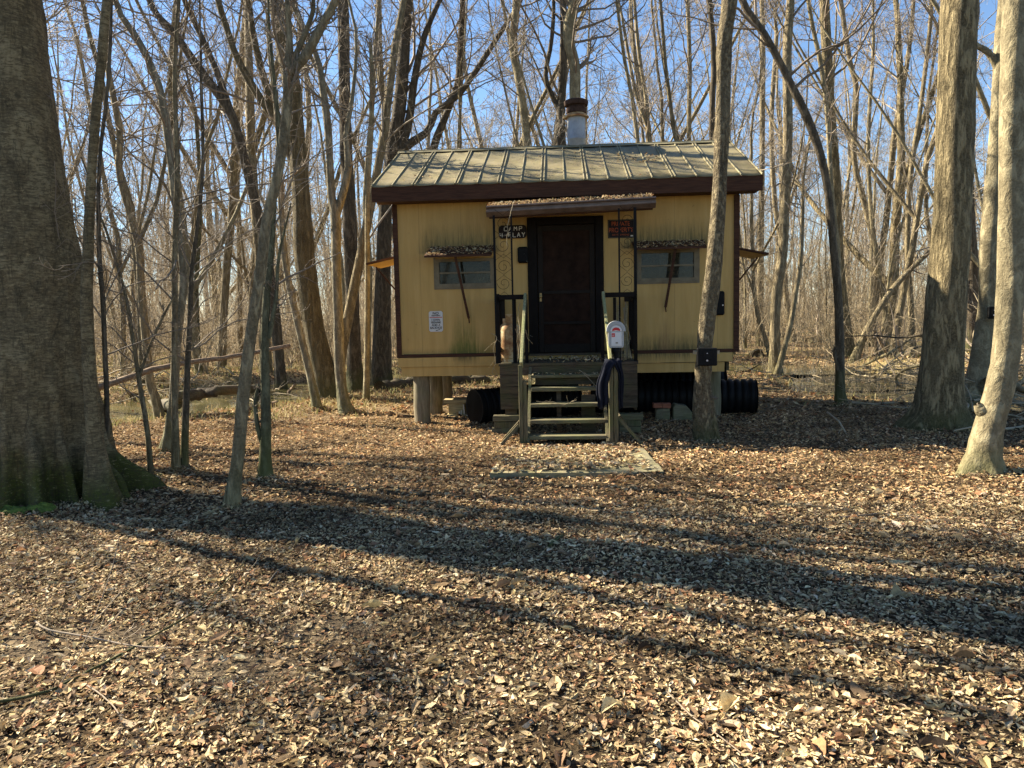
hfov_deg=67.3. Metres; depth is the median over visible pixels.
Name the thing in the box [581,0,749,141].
bare tree
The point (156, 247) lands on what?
bare tree
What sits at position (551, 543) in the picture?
stick
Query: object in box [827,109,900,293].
bare tree
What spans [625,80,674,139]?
bare tree
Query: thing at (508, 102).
bare tree
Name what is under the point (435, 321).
sign
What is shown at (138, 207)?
bare tree
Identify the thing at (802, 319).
shrub
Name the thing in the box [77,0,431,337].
bare tree
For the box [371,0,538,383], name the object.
bare tree
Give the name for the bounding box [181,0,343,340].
bare tree
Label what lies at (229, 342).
shrub
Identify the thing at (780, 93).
bare tree
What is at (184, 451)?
bare tree
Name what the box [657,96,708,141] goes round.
bare tree
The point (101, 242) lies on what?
bare tree
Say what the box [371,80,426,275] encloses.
bare tree
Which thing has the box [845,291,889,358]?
shrub
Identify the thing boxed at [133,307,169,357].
shrub
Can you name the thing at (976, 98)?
bare tree
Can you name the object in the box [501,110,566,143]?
bare tree
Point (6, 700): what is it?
stick
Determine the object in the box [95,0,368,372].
bare tree
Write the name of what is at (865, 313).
shrub
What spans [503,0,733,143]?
bare tree
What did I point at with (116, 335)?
shrub
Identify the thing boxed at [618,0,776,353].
bare tree
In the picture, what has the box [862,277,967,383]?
fallen branch
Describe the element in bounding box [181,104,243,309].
bare tree
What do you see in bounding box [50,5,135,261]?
bare tree
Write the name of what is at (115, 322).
shrub
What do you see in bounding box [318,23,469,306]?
bare tree
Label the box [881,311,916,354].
shrub
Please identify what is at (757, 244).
bare tree
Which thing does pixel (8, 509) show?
moss clump
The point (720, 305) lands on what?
wall box
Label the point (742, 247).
bare tree
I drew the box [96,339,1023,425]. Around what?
grass
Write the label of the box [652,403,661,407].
brick
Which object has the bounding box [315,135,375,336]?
bare tree
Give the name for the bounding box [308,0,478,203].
bare tree
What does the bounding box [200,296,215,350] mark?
shrub
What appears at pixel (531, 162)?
leaf pile
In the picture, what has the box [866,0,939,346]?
bare tree
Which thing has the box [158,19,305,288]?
bare tree
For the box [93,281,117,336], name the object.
shrub
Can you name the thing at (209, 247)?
bare tree
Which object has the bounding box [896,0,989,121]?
bare tree
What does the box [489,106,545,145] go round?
bare tree
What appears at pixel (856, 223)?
bare tree
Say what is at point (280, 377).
bare tree
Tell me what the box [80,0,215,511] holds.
bare tree
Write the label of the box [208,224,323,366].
shrub
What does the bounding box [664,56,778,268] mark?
bare tree
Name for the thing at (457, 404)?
wooden crate
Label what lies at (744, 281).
bare tree
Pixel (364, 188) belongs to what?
bare tree
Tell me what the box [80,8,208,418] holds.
bare tree
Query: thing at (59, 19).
bare tree
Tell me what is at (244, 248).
bare tree
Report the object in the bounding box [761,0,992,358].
bare tree
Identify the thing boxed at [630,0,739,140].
bare tree
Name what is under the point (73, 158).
bare tree
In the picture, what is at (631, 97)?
bare tree
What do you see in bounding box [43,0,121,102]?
bare tree
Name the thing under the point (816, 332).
fallen log
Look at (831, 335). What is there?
shrub
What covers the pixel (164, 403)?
fallen log
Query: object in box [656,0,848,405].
bare tree
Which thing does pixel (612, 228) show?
sign
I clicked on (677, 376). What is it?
drain pipe
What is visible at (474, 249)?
leaf pile
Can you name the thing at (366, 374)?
bare tree
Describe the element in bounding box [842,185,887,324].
bare tree
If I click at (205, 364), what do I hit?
shrub
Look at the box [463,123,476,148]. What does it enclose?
bare tree
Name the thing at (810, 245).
bare tree
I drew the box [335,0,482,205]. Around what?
bare tree
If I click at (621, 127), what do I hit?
bare tree
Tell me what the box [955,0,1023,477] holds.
bare tree
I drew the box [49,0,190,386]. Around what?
bare tree
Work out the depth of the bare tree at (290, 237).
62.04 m
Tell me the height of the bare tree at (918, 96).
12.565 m
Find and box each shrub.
[93,245,192,370]
[93,262,164,373]
[93,276,159,380]
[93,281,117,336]
[97,288,158,363]
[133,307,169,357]
[158,321,184,356]
[163,299,238,373]
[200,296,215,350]
[202,303,258,368]
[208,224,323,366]
[227,343,241,367]
[237,260,330,363]
[281,303,304,360]
[282,326,306,367]
[286,310,322,363]
[289,291,345,362]
[345,268,395,340]
[739,262,783,345]
[758,267,833,353]
[799,301,845,358]
[801,304,851,364]
[805,300,834,345]
[807,291,852,331]
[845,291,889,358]
[847,286,896,349]
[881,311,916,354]
[896,272,925,339]
[967,277,977,324]
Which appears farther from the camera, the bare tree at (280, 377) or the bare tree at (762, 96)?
the bare tree at (762, 96)
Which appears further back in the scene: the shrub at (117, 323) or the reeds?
the shrub at (117, 323)
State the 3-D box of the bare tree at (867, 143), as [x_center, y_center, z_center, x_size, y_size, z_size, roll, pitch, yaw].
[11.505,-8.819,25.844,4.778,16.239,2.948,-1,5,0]
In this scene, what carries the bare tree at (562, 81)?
on the ground at (264, 671)
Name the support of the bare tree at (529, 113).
on the ground at (264, 671)
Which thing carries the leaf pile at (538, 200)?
on the cabin
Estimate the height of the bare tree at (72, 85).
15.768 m
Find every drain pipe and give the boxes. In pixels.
[466,384,581,423]
[591,379,758,412]
[625,370,726,380]
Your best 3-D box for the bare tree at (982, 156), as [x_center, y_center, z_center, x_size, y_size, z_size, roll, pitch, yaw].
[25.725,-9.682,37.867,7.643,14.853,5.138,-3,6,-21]
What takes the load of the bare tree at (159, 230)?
on the ground at (264, 671)
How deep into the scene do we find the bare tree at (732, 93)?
45.70 m
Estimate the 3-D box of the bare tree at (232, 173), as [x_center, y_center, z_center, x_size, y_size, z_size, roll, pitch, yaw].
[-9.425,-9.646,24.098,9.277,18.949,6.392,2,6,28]
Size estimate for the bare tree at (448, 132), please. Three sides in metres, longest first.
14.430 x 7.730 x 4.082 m
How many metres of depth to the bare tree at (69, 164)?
32.57 m
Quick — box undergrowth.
[64,96,1023,368]
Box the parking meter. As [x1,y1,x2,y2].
[606,321,625,440]
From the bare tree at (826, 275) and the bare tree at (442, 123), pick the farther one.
the bare tree at (826, 275)
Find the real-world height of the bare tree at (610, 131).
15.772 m
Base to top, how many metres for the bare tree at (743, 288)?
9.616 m
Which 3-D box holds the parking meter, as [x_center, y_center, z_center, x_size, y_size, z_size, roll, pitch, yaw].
[1.276,0.029,9.406,0.226,1.598,0.143,-1,5,4]
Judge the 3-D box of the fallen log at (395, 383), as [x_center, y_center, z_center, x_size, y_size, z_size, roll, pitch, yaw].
[-1.929,0.073,17.967,2.801,0.567,0.967,-4,6,-26]
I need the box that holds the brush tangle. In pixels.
[96,293,1023,434]
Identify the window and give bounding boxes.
[433,258,493,289]
[610,325,621,330]
[637,248,699,283]
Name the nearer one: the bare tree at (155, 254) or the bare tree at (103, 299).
the bare tree at (103, 299)
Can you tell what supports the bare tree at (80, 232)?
on the ground at (264, 671)
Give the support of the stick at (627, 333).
on the porch
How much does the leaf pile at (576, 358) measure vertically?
0.089 m
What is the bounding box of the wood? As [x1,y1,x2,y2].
[65,34,990,336]
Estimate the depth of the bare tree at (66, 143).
21.52 m
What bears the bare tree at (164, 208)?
on the ground at (264, 671)
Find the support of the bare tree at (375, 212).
on the ground at (264, 671)
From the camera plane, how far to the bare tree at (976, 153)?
33.04 m
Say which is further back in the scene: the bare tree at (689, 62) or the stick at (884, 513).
the bare tree at (689, 62)
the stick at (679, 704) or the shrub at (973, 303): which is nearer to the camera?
the stick at (679, 704)
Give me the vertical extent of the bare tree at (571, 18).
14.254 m
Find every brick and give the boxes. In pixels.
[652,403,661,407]
[662,402,670,407]
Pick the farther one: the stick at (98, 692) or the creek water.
the creek water
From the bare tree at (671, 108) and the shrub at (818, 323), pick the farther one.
the shrub at (818, 323)
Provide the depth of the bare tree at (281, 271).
40.49 m
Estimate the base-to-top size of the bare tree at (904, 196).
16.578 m
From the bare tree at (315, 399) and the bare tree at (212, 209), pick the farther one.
the bare tree at (212, 209)
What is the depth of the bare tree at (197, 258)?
20.48 m
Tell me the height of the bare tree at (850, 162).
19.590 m
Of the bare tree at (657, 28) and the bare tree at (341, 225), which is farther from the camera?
the bare tree at (341, 225)
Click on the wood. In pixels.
(877, 220)
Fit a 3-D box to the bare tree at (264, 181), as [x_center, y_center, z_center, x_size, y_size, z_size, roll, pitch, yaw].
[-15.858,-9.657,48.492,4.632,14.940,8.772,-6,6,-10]
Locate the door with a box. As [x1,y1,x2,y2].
[537,224,595,352]
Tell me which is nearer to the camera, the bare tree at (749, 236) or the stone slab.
the stone slab
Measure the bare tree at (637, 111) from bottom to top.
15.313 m
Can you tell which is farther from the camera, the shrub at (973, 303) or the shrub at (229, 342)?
the shrub at (229, 342)
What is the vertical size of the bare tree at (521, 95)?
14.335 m
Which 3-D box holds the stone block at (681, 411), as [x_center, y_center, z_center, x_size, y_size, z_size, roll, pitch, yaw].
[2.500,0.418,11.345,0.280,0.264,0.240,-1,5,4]
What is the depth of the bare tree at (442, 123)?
20.29 m
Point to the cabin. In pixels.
(565, 275)
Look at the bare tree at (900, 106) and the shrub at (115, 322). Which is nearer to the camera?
the shrub at (115, 322)
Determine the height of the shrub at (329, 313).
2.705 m
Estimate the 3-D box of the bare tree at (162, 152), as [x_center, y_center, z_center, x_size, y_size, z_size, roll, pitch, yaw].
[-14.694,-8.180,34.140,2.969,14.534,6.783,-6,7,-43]
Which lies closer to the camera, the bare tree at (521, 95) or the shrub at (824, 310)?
the bare tree at (521, 95)
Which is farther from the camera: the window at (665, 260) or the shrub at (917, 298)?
the shrub at (917, 298)
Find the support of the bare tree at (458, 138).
on the ground at (264, 671)
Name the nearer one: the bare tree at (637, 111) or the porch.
the porch
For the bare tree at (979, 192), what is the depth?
23.44 m
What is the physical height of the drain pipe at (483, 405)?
0.552 m
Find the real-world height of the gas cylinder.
0.660 m
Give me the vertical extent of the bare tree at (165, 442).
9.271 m
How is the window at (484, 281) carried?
in the cabin
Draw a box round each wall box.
[517,247,527,262]
[716,291,724,314]
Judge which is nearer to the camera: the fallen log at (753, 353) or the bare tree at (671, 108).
the bare tree at (671, 108)
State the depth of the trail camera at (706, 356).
9.14 m
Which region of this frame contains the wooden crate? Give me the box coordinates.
[444,397,466,415]
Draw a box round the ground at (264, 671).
[0,309,1023,767]
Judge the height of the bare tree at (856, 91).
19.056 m
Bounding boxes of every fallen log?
[148,399,181,409]
[178,384,260,403]
[374,375,490,389]
[740,347,763,356]
[750,323,798,336]
[806,310,834,342]
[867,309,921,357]
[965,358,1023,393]
[966,317,1023,391]
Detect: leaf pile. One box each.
[403,149,712,180]
[426,244,492,254]
[486,193,652,205]
[491,441,649,472]
[529,355,630,362]
[532,372,598,374]
[617,152,665,162]
[637,239,706,247]
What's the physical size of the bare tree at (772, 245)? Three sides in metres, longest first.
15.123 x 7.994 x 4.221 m
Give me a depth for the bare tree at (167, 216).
49.23 m
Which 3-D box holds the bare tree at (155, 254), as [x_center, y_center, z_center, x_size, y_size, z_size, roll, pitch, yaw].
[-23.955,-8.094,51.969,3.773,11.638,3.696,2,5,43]
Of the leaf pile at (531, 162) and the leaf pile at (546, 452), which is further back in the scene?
the leaf pile at (531, 162)
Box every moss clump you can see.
[0,505,27,515]
[26,502,56,512]
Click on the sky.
(988, 7)
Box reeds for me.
[746,340,1023,401]
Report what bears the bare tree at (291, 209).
on the ground at (264, 671)
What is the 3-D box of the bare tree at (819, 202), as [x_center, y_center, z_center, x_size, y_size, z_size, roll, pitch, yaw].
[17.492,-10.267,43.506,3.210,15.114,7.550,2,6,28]
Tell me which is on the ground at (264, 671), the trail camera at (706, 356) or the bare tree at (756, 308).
the bare tree at (756, 308)
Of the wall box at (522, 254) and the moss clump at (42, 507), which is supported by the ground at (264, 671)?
the moss clump at (42, 507)
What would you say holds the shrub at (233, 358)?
on the ground at (264, 671)
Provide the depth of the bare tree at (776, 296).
18.45 m
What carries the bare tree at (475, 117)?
on the ground at (264, 671)
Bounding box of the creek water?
[110,363,1023,421]
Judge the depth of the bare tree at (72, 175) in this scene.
28.69 m
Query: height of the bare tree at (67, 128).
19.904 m
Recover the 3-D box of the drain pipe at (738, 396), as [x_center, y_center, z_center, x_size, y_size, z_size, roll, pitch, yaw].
[2.515,0.195,12.053,2.522,0.527,0.530,0,5,9]
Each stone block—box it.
[655,408,669,420]
[671,403,691,420]
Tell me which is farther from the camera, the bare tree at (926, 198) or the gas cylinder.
the bare tree at (926, 198)
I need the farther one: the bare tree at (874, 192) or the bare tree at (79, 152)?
the bare tree at (874, 192)
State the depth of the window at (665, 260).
10.97 m
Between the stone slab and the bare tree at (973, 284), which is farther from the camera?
the bare tree at (973, 284)
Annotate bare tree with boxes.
[0,0,167,516]
[33,0,220,441]
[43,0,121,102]
[43,0,199,454]
[43,0,287,388]
[44,0,151,280]
[45,1,293,310]
[45,2,171,356]
[46,0,127,102]
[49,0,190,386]
[49,26,182,352]
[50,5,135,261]
[50,23,129,344]
[53,0,189,375]
[53,4,123,232]
[57,0,171,265]
[61,115,73,140]
[61,124,95,259]
[64,129,126,348]
[64,135,209,473]
[69,154,106,318]
[70,189,152,327]
[73,0,317,474]
[73,56,231,347]
[74,152,129,349]
[76,191,188,326]
[77,0,362,371]
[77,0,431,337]
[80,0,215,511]
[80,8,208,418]
[93,98,207,360]
[94,180,119,279]
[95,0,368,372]
[108,0,311,472]
[112,0,326,362]
[116,190,170,315]
[118,1,248,305]
[121,48,222,349]
[125,0,362,341]
[131,0,385,366]
[134,0,336,399]
[137,158,199,285]
[139,42,222,286]
[149,16,245,368]
[155,77,278,345]
[157,0,336,364]
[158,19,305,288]
[178,0,363,482]
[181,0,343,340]
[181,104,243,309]
[199,183,250,294]
[216,104,290,277]
[217,165,268,344]
[220,0,373,512]
[222,56,364,347]
[230,0,321,410]
[237,0,398,414]
[253,58,336,287]
[258,0,588,239]
[260,0,376,357]
[275,169,326,277]
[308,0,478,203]
[310,0,566,372]
[313,138,377,339]
[314,168,343,333]
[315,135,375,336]
[316,83,455,352]
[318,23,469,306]
[333,0,426,384]
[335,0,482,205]
[337,0,362,393]
[341,8,424,401]
[355,78,414,302]
[359,92,464,166]
[366,0,596,377]
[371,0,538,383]
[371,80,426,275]
[375,0,509,376]
[417,49,457,147]
[422,0,559,147]
[423,0,568,383]
[427,0,553,148]
[437,0,605,148]
[455,0,550,146]
[460,0,566,145]
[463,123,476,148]
[474,0,656,145]
[475,0,581,144]
[484,105,505,146]
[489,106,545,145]
[496,48,554,146]
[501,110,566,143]
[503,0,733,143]
[523,18,618,144]
[531,18,740,142]
[533,0,661,385]
[548,0,736,143]
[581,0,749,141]
[582,0,705,141]
[588,0,747,201]
[595,111,622,143]
[600,0,758,142]
[604,42,654,142]
[609,0,856,250]
[611,99,632,142]
[612,67,653,142]
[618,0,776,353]
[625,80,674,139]
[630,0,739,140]
[639,0,748,206]
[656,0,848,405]
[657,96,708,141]
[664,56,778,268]
[665,0,858,285]
[668,3,798,245]
[687,0,783,139]
[692,0,735,443]
[705,33,797,347]
[705,139,769,336]
[729,0,833,356]
[731,0,994,347]
[739,196,790,294]
[739,219,769,339]
[740,41,814,298]
[741,174,773,323]
[747,83,867,290]
[747,154,795,310]
[749,0,837,346]
[759,0,819,342]
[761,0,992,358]
[764,0,894,251]
[766,0,905,285]
[767,0,886,374]
[770,180,823,328]
[771,0,986,346]
[772,113,835,374]
[774,0,901,352]
[790,3,908,316]
[793,0,885,293]
[793,1,992,266]
[793,79,852,331]
[801,126,864,347]
[804,77,888,302]
[819,0,915,356]
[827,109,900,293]
[840,168,899,287]
[842,114,896,284]
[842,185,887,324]
[843,12,986,320]
[847,249,929,363]
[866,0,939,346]
[867,12,991,353]
[870,0,988,248]
[875,12,987,294]
[882,0,996,351]
[883,96,934,327]
[886,0,989,250]
[890,0,978,433]
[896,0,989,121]
[905,0,1023,344]
[918,19,991,239]
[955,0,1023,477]
[965,0,1002,410]
[974,36,993,232]
[975,57,991,221]
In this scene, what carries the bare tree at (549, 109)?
on the ground at (264, 671)
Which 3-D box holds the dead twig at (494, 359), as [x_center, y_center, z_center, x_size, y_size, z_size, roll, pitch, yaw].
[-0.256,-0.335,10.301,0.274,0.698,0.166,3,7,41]
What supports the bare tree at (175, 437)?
on the ground at (264, 671)
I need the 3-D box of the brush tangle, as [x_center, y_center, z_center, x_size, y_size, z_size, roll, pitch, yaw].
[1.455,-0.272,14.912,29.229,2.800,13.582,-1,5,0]
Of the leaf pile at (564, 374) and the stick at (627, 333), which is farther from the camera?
the stick at (627, 333)
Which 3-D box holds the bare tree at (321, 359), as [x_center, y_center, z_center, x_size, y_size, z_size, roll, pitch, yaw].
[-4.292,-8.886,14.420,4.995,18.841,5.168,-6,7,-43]
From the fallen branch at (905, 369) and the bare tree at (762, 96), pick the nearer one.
the fallen branch at (905, 369)
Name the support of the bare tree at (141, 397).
on the ground at (264, 671)
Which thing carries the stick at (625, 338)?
on the porch
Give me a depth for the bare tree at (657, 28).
30.62 m
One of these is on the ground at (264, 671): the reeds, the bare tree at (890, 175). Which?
the bare tree at (890, 175)
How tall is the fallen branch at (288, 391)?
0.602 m
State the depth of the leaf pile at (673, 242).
10.77 m
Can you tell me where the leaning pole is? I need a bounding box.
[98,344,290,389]
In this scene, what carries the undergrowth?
on the ground at (264, 671)
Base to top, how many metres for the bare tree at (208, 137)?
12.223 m
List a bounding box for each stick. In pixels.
[0,537,264,703]
[34,602,180,648]
[85,684,118,714]
[266,563,290,585]
[548,534,563,546]
[623,307,627,358]
[624,303,627,357]
[625,309,629,357]
[666,690,747,758]
[839,503,920,518]
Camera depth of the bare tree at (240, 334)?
27.79 m
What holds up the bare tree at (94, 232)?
on the ground at (264, 671)
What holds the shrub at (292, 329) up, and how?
on the ground at (264, 671)
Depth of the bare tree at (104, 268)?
42.37 m
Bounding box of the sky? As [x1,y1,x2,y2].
[43,0,997,321]
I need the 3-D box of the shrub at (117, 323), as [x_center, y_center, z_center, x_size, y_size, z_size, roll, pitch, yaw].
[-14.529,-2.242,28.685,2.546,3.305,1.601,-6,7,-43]
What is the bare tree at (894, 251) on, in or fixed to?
on the ground at (264, 671)
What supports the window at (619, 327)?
in the parking meter
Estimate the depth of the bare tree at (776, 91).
44.67 m
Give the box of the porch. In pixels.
[492,205,642,445]
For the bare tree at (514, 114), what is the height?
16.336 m
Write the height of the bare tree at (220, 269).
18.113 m
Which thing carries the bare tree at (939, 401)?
on the ground at (264, 671)
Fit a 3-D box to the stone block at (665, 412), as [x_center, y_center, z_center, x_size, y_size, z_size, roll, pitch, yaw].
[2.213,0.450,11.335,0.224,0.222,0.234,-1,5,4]
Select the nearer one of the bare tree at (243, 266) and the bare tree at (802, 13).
the bare tree at (243, 266)
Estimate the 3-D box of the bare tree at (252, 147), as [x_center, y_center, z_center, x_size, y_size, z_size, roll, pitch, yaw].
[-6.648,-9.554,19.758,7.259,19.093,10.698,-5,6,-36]
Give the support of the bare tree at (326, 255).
on the ground at (264, 671)
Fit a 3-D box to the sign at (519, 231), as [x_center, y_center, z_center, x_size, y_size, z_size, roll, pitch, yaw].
[0.010,-2.183,11.028,0.400,0.185,0.034,-1,5,3]
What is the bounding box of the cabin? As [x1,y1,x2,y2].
[366,97,768,423]
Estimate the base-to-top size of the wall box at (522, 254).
0.230 m
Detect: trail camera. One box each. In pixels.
[693,348,719,365]
[987,306,994,318]
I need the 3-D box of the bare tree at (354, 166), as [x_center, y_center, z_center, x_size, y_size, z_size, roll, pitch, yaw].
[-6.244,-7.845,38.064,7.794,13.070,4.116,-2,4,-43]
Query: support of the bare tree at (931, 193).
on the ground at (264, 671)
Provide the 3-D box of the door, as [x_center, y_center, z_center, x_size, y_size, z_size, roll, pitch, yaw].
[0.786,-1.364,11.069,0.826,1.835,0.132,-1,5,4]
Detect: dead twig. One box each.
[491,333,503,384]
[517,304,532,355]
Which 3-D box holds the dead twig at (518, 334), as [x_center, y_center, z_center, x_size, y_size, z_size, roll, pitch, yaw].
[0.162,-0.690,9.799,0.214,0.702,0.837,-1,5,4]
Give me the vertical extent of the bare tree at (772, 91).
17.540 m
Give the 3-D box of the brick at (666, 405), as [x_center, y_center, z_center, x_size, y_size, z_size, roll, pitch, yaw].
[2.254,0.314,11.254,0.127,0.073,0.114,-1,5,4]
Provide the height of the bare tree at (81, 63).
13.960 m
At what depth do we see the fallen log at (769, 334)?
42.75 m
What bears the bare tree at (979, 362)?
on the ground at (264, 671)
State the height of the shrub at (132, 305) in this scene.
3.688 m
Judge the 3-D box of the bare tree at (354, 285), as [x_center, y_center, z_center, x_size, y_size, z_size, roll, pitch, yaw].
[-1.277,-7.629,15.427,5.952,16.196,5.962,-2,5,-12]
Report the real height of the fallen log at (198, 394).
0.949 m
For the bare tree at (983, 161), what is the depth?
52.06 m
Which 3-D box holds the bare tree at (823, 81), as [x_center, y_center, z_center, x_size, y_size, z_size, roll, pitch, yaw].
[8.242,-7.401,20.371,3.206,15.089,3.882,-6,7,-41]
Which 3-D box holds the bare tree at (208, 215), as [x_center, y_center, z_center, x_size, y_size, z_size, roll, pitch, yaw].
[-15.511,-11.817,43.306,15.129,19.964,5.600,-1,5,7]
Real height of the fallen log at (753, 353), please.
2.911 m
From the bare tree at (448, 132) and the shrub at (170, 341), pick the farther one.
the bare tree at (448, 132)
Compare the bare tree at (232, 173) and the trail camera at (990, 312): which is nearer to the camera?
the trail camera at (990, 312)
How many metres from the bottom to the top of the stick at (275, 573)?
0.023 m
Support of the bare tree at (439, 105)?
on the ground at (264, 671)
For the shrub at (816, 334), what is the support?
on the ground at (264, 671)
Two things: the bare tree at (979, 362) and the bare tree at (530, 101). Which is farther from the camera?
the bare tree at (530, 101)
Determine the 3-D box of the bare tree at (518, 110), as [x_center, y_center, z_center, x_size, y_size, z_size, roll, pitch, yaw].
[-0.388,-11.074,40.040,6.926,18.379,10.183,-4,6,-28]
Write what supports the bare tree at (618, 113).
on the ground at (264, 671)
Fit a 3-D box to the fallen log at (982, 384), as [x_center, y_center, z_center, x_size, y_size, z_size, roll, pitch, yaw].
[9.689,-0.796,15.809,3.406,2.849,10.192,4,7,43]
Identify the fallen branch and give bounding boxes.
[271,383,295,406]
[844,318,922,355]
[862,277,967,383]
[888,351,919,389]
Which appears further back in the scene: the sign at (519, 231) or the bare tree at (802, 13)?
the bare tree at (802, 13)
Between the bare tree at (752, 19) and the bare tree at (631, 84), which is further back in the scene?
the bare tree at (631, 84)
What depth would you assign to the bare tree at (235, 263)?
60.08 m
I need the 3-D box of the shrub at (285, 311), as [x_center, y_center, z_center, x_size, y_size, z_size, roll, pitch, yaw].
[-8.393,-2.880,27.979,3.504,4.547,2.202,-4,6,-24]
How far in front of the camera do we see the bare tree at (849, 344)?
23.79 m
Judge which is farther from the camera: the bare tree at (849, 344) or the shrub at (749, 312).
the shrub at (749, 312)
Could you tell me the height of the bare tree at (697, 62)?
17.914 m
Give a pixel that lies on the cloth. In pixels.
(602, 388)
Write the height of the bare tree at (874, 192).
15.961 m
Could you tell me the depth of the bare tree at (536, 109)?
23.41 m
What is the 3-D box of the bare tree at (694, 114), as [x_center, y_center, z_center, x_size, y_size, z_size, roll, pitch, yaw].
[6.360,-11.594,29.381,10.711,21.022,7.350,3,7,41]
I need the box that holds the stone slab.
[490,448,662,478]
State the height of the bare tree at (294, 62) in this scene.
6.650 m
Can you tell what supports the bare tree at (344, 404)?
on the ground at (264, 671)
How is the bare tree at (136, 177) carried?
on the ground at (264, 671)
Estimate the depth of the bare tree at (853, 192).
54.86 m
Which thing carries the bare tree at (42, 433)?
on the ground at (264, 671)
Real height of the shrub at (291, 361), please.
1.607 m
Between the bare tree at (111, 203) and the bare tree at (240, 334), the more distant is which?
the bare tree at (111, 203)
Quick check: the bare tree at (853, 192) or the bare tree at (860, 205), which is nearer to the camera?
the bare tree at (860, 205)
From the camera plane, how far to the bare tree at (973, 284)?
21.69 m
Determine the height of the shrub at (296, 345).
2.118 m
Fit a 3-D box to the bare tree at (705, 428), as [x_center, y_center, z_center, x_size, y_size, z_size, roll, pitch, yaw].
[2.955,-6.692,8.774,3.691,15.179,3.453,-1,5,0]
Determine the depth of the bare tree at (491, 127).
35.77 m
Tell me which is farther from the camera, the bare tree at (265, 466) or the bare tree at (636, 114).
the bare tree at (636, 114)
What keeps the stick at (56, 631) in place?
on the ground at (264, 671)
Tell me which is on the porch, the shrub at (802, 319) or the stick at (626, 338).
the stick at (626, 338)
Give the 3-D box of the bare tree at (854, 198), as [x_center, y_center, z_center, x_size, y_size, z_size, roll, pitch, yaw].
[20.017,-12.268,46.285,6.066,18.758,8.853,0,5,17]
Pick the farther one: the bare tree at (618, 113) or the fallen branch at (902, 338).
the bare tree at (618, 113)
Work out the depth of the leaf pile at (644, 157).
11.51 m
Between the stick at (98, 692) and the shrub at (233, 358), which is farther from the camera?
the shrub at (233, 358)
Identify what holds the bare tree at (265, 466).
on the ground at (264, 671)
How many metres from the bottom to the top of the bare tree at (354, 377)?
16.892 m
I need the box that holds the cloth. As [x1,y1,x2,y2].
[596,358,623,410]
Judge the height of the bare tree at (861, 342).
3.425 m
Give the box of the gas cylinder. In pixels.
[500,314,519,361]
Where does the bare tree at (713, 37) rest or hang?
on the ground at (264, 671)
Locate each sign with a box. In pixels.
[429,311,442,331]
[499,225,526,238]
[608,219,633,237]
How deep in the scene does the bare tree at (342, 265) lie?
25.36 m
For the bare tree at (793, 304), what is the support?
in the creek water
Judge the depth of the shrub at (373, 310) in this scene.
32.65 m

